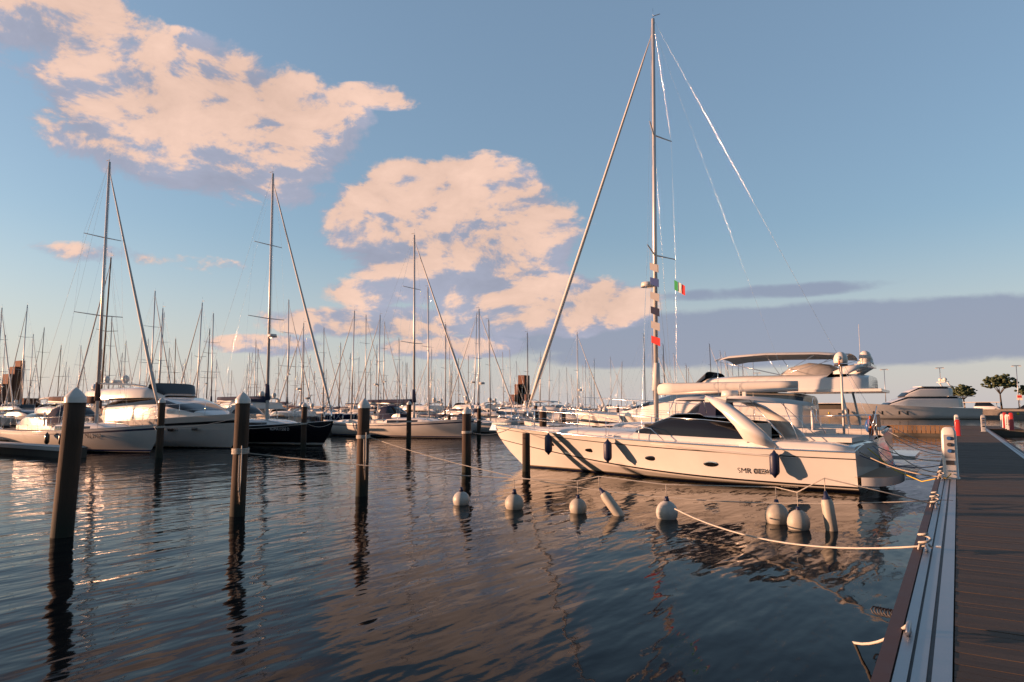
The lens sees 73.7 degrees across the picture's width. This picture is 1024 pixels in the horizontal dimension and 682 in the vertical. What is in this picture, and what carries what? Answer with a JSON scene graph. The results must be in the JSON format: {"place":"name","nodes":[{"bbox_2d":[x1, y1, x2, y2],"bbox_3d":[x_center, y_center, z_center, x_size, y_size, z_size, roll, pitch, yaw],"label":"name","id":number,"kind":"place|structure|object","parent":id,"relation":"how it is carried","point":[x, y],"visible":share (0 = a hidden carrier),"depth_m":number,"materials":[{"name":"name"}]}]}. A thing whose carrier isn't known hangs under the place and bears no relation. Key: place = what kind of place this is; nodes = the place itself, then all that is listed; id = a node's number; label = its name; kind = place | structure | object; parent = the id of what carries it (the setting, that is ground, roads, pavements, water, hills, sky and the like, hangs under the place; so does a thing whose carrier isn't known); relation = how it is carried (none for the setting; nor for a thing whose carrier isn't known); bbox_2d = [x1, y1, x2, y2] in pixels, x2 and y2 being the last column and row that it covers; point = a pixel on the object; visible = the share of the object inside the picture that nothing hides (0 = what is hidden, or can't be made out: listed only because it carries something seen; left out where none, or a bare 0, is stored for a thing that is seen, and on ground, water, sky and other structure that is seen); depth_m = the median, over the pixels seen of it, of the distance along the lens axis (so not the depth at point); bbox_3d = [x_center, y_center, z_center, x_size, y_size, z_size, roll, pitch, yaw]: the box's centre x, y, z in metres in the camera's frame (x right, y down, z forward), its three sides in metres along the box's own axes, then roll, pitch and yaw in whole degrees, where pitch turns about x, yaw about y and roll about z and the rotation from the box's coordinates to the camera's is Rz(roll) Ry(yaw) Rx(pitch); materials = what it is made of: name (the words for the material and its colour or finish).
{"place":"outdoors","nodes":[
{"label":"outdoors","id":0,"kind":"place"},
{"bbox_2d":[0,418,1023,681],"bbox_3d":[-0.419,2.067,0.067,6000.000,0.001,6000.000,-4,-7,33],"label":"water","id":1,"kind":"structure","parent":0,"point":[168,568],"depth_m":8.61,"materials":[{"name":"blue liquid"}]},
{"bbox_2d":[0,159,157,452],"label":"sailboat","id":2,"kind":"object","parent":1,"relation":"in","point":[115,437],"visible":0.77,"depth_m":33.58,"materials":[{"name":"white"}]},
{"bbox_2d":[44,421,60,444],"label":"boat fenders","id":3,"kind":"object","parent":2,"relation":"attached to","point":[47,438],"visible":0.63,"depth_m":32.47,"materials":[{"name":"black"}]},
{"bbox_2d":[85,368,234,448],"bbox_3d":[-19.456,3.552,38.686,13.950,5.716,4.199,-3,-7,31],"label":"flybridge yacht","id":4,"kind":"object","parent":1,"relation":"in","point":[184,406],"visible":0.68,"depth_m":36.58,"materials":[{"name":"white"}]},
{"bbox_2d":[198,172,333,445],"bbox_3d":[-15.390,-2.027,41.882,13.010,17.646,4.040,-4,-7,32],"label":"sailboat","id":5,"kind":"object","parent":1,"relation":"on","point":[263,434],"visible":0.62,"depth_m":39.25,"materials":[{"name":"black"}]},
{"bbox_2d":[0,414,578,457],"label":"piers","id":6,"kind":"structure","parent":1,"relation":"in","point":[32,449],"depth_m":30.25,"materials":[{"name":"concrete"}]},
{"bbox_2d":[50,387,618,537],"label":"piles","id":7,"kind":"object","parent":1,"relation":"in","point":[67,481],"visible":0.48,"depth_m":13.20,"materials":[{"name":"brown wood"}]},
{"bbox_2d":[0,229,758,438],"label":"sailboats","id":8,"kind":"object","parent":1,"relation":"on","point":[429,419],"visible":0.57,"depth_m":72.66,"materials":[{"name":"white"}]},
{"bbox_2d":[154,411,950,645],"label":"mooring ropes","id":9,"kind":"object","parent":1,"relation":"on","point":[777,513],"visible":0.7,"depth_m":12.69,"materials":[{"name":"white fabric"}]},
{"bbox_2d":[490,359,905,491],"bbox_3d":[4.637,2.709,21.608,13.445,4.000,4.307,-4,-7,36],"label":"sport cruiser","id":10,"kind":"object","parent":1,"relation":"on","point":[697,447],"visible":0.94,"depth_m":19.10,"materials":[{"name":"white"}]},
{"bbox_2d":[738,468,768,473],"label":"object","id":11,"kind":"object","parent":10,"relation":"on","point":[754,471],"visible":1,"depth_m":18.01,"materials":[{"name":"black paint"}]},
{"bbox_2d":[524,14,895,467],"bbox_3d":[6.436,-4.181,26.625,14.010,18.992,4.492,-4,-7,33],"label":"sailboat","id":12,"kind":"object","parent":1,"relation":"on","point":[670,389],"visible":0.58,"depth_m":25.99,"materials":[{"name":"white"}]},
{"bbox_2d":[575,324,919,459],"bbox_3d":[9.215,2.592,29.916,14.550,5.883,4.399,-4,-7,33],"label":"flybridge yacht","id":13,"kind":"object","parent":1,"relation":"on","point":[815,378],"visible":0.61,"depth_m":27.39,"materials":[{"name":"white"}]},
{"bbox_2d":[846,375,982,418],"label":"yacht","id":14,"kind":"object","parent":1,"relation":"on","point":[927,402],"visible":0.82,"depth_m":140.82,"materials":[{"name":"white"}]},
{"bbox_2d":[845,412,1023,681],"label":"dock","id":15,"kind":"object","parent":1,"relation":"in","point":[958,610],"visible":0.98,"depth_m":6.44,"materials":[{"name":"wood"}]},
{"bbox_2d":[0,360,1023,418],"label":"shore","id":16,"kind":"structure","parent":0,"point":[991,411],"depth_m":161.35,"materials":[{"name":"green plant"}]},
{"bbox_2d":[0,0,1023,407],"label":"sky","id":17,"kind":"structure","parent":0,"point":[879,144],"materials":[{"name":"blue"}]}
]}

